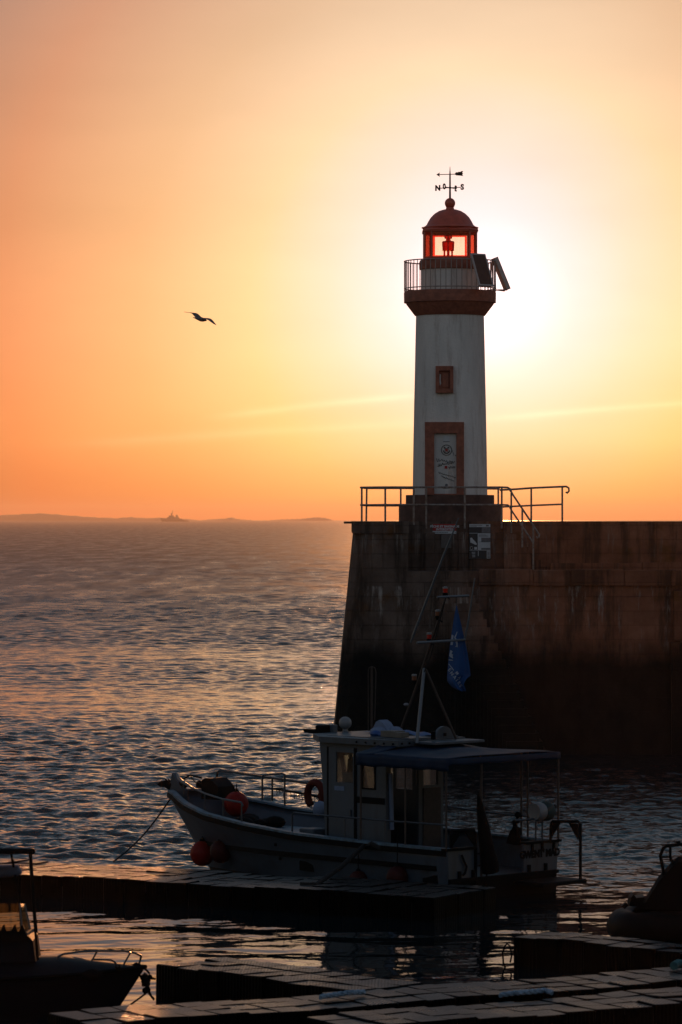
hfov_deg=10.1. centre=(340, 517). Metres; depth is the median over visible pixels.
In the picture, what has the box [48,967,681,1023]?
floating pontoon
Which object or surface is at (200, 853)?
ball fender
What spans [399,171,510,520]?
lighthouse
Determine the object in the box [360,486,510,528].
guard railing
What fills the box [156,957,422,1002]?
floating pontoon
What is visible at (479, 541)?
information board
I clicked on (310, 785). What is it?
lifebuoy
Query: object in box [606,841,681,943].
inflatable boat
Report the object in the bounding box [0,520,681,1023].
water
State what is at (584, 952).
floating pontoon
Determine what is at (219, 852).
ball fender
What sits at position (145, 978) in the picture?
mooring tangle
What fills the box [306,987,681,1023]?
floating pontoon
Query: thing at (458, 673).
flag
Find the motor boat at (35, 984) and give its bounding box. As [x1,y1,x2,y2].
[0,848,146,1020]
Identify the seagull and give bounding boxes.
[187,312,215,324]
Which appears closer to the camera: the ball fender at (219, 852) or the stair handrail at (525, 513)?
the ball fender at (219, 852)
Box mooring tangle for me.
[131,969,155,1004]
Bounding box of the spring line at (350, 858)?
[300,841,380,884]
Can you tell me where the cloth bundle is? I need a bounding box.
[370,720,402,731]
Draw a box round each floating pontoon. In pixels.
[0,858,496,921]
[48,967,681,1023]
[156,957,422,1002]
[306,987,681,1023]
[513,932,681,972]
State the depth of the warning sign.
125.97 m
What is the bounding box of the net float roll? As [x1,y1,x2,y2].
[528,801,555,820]
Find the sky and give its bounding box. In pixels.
[0,0,681,519]
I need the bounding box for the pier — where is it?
[334,521,681,756]
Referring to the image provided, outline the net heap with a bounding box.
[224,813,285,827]
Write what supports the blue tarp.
on the fishing boat at (366, 801)
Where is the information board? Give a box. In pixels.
[469,524,489,558]
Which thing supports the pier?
in the water
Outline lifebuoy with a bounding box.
[304,779,323,806]
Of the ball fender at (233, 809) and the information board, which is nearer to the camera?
the ball fender at (233, 809)
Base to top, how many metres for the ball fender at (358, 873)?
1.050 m
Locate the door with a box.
[434,433,455,493]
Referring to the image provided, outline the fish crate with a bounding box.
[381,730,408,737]
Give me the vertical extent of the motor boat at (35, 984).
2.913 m
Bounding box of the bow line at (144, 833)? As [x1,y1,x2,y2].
[113,799,170,861]
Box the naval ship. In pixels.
[160,511,188,521]
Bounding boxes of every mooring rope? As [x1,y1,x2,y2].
[319,989,365,999]
[499,988,553,997]
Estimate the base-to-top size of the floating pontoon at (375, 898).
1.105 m
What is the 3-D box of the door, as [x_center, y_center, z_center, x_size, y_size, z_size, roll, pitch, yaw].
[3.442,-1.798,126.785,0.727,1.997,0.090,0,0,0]
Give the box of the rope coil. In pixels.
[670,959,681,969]
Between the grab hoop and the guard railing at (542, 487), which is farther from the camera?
the guard railing at (542, 487)
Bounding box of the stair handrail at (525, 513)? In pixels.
[509,490,539,569]
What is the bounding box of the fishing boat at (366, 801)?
[157,518,586,897]
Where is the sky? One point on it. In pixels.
(266, 171)
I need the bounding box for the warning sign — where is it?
[430,524,458,533]
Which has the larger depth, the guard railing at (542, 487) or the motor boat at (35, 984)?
the guard railing at (542, 487)
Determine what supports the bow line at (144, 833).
attached to the fishing boat at (366, 801)
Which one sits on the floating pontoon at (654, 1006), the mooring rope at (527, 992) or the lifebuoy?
the mooring rope at (527, 992)
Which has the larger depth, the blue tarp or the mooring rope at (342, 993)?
the blue tarp
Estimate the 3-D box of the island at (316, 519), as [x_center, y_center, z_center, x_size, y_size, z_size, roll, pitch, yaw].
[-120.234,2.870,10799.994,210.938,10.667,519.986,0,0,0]
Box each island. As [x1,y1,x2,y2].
[0,513,200,520]
[201,517,255,520]
[266,517,333,520]
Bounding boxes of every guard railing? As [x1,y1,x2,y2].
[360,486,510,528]
[500,486,569,520]
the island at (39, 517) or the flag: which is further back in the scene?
the island at (39, 517)
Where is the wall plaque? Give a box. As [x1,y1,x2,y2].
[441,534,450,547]
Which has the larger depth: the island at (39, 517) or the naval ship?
the island at (39, 517)
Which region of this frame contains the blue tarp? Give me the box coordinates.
[365,730,430,736]
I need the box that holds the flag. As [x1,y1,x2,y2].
[447,597,469,690]
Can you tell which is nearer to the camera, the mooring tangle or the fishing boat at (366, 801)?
the mooring tangle
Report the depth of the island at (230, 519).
10641.17 m
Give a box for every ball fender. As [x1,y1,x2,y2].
[190,837,212,865]
[210,815,230,862]
[224,784,247,816]
[349,839,367,878]
[386,834,407,881]
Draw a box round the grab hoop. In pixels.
[502,943,512,966]
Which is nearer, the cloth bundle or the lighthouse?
the cloth bundle

